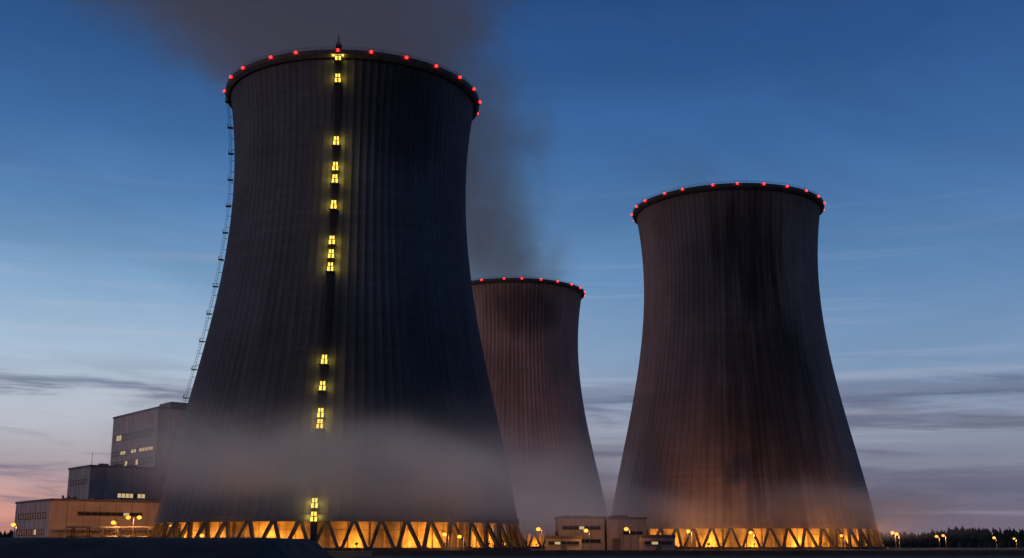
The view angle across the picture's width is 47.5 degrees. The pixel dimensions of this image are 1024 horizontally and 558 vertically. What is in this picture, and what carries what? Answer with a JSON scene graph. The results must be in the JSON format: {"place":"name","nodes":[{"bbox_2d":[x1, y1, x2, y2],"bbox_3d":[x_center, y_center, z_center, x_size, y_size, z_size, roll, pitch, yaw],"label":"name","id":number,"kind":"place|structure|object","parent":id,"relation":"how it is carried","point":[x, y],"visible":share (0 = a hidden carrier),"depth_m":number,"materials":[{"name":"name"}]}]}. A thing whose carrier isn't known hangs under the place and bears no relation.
{"place":"outdoors","nodes":[
{"label":"outdoors","id":0,"kind":"place"},
{"bbox_2d":[328,552,371,552],"bbox_3d":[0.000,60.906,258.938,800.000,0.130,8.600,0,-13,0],"label":"road","id":1,"kind":"structure","parent":0,"point":[349,552],"depth_m":262.84,"materials":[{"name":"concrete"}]},
{"bbox_2d":[0,0,1023,535],"label":"sky","id":2,"kind":"structure","parent":0,"point":[905,118],"materials":[{"name":"blue"}]},
{"bbox_2d":[327,547,1023,557],"bbox_3d":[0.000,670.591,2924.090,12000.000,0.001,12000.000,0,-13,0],"label":"ground","id":3,"kind":"structure","parent":0,"point":[352,555],"depth_m":179.15,"materials":[{"name":"grey asphalt"}]},
{"bbox_2d":[65,526,180,537],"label":"pipe rack","id":4,"kind":"object","parent":3,"relation":"on","point":[118,529],"visible":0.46,"depth_m":399.42,"materials":[{"name":"metal"}]},
{"bbox_2d":[126,515,141,536],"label":"street lamp","id":5,"kind":"object","parent":3,"relation":"on","point":[129,517],"visible":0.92,"depth_m":396.47,"materials":[{"name":"metal"}]},
{"bbox_2d":[110,408,185,500],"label":"walls","id":6,"kind":"structure","parent":3,"relation":"on","point":[163,421],"depth_m":522.86,"materials":[{"name":"grey concrete"}]},
{"bbox_2d":[112,406,185,473],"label":"roof parapet","id":7,"kind":"structure","parent":6,"relation":"on","point":[153,408],"depth_m":529.64,"materials":[{"name":"grey concrete"}]},
{"bbox_2d":[112,402,187,465],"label":"windows and fittings","id":8,"kind":"structure","parent":6,"relation":"attached to","point":[134,435],"depth_m":534.06,"materials":[{"name":"grey glass"}]},
{"bbox_2d":[0,534,334,557],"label":"embankment","id":9,"kind":"structure","parent":3,"relation":"on","point":[152,547],"depth_m":101.19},
{"bbox_2d":[13,495,180,537],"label":"turbine hall","id":10,"kind":"structure","parent":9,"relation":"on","point":[49,517],"depth_m":433.08,"materials":[{"name":"beige metal"}]},
{"bbox_2d":[16,495,168,537],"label":"windows and fittings","id":11,"kind":"structure","parent":10,"relation":"in","point":[39,515],"depth_m":434.49,"materials":[{"name":"black glass"}]},
{"bbox_2d":[67,467,153,499],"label":"walls","id":12,"kind":"structure","parent":10,"relation":"on","point":[94,485],"depth_m":491.21,"materials":[{"name":"grey concrete"}]},
{"bbox_2d":[70,453,145,498],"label":"windows and fittings","id":13,"kind":"structure","parent":12,"relation":"attached to","point":[121,495],"depth_m":493.83,"materials":[{"name":"black glass"}]},
{"bbox_2d":[68,465,154,498],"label":"roof parapet","id":14,"kind":"structure","parent":12,"relation":"on","point":[107,466],"depth_m":493.06,"materials":[{"name":"grey concrete"}]},
{"bbox_2d":[149,35,529,550],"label":"cooling tower","id":15,"kind":"structure","parent":3,"relation":"on","point":[341,391],"depth_m":363.44,"materials":[{"name":"concrete"}]},
{"bbox_2d":[442,531,448,549],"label":"street lamp","id":16,"kind":"object","parent":3,"relation":"on","point":[444,534],"visible":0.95,"depth_m":321.74,"materials":[{"name":"metal"}]},
{"bbox_2d":[0,526,1023,547],"bbox_3d":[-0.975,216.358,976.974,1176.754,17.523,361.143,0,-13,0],"label":"tree line","id":17,"kind":"object","parent":3,"relation":"on","point":[962,535],"visible":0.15,"depth_m":887.65,"materials":[{"name":"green plant"}]},
{"bbox_2d":[471,276,607,547],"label":"cooling tower","id":18,"kind":"structure","parent":3,"relation":"on","point":[528,329],"depth_m":691.13,"materials":[{"name":"concrete"}]},
{"bbox_2d":[545,539,581,549],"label":"walls","id":19,"kind":"structure","parent":3,"relation":"on","point":[558,547],"depth_m":421.10,"materials":[{"name":"beige concrete"}]},
{"bbox_2d":[544,536,581,540],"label":"roof parapet","id":20,"kind":"structure","parent":19,"relation":"on","point":[562,537],"depth_m":421.44,"materials":[{"name":"concrete"}]},
{"bbox_2d":[548,541,578,549],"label":"windows and fittings","id":21,"kind":"structure","parent":19,"relation":"attached to","point":[563,546],"depth_m":421.07,"materials":[{"name":"black glass"}]},
{"bbox_2d":[555,519,604,549],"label":"walls","id":22,"kind":"structure","parent":3,"relation":"on","point":[561,523],"depth_m":430.61,"materials":[{"name":"concrete"}]},
{"bbox_2d":[555,526,600,542],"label":"windows and fittings","id":23,"kind":"structure","parent":22,"relation":"attached to","point":[582,528],"depth_m":430.44,"materials":[{"name":"black glass"}]},
{"bbox_2d":[554,516,604,538],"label":"roof parapet","id":24,"kind":"structure","parent":22,"relation":"on","point":[579,517],"depth_m":431.29,"materials":[{"name":"concrete"}]},
{"bbox_2d":[584,528,589,549],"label":"street lamp","id":25,"kind":"object","parent":3,"relation":"on","point":[585,529],"visible":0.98,"depth_m":417.78,"materials":[{"name":"metal"}]},
{"bbox_2d":[604,519,646,549],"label":"walls","id":26,"kind":"structure","parent":3,"relation":"on","point":[614,528],"depth_m":431.81,"materials":[{"name":"concrete"}]},
{"bbox_2d":[605,515,642,549],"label":"windows and fittings","id":27,"kind":"structure","parent":26,"relation":"attached to","point":[616,546],"depth_m":431.63,"materials":[{"name":"black glass"}]},
{"bbox_2d":[604,517,646,547],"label":"roof parapet","id":28,"kind":"structure","parent":26,"relation":"on","point":[630,518],"depth_m":432.85,"materials":[{"name":"concrete"}]},
{"bbox_2d":[639,537,674,549],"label":"walls","id":29,"kind":"structure","parent":3,"relation":"on","point":[663,547],"depth_m":417.65,"materials":[{"name":"concrete"}]},
{"bbox_2d":[638,535,675,540],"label":"roof parapet","id":30,"kind":"structure","parent":29,"relation":"on","point":[639,536],"depth_m":417.78,"materials":[{"name":"concrete"}]},
{"bbox_2d":[644,541,672,549],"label":"windows and fittings","id":31,"kind":"structure","parent":29,"relation":"attached to","point":[658,546],"depth_m":417.20,"materials":[{"name":"black glass"}]},
{"bbox_2d":[318,542,1023,551],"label":"perimeter fence","id":32,"kind":"object","parent":3,"relation":"on","point":[770,543],"visible":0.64,"depth_m":292.52,"materials":[{"name":"metal"}]},
{"bbox_2d":[612,181,888,549],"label":"cooling tower","id":33,"kind":"structure","parent":3,"relation":"on","point":[738,428],"depth_m":503.13,"materials":[{"name":"concrete"}]},
{"bbox_2d":[372,550,1023,554],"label":"retaining wall","id":34,"kind":"structure","parent":0,"point":[699,552],"depth_m":199.57,"materials":[{"name":"concrete"}]}
]}

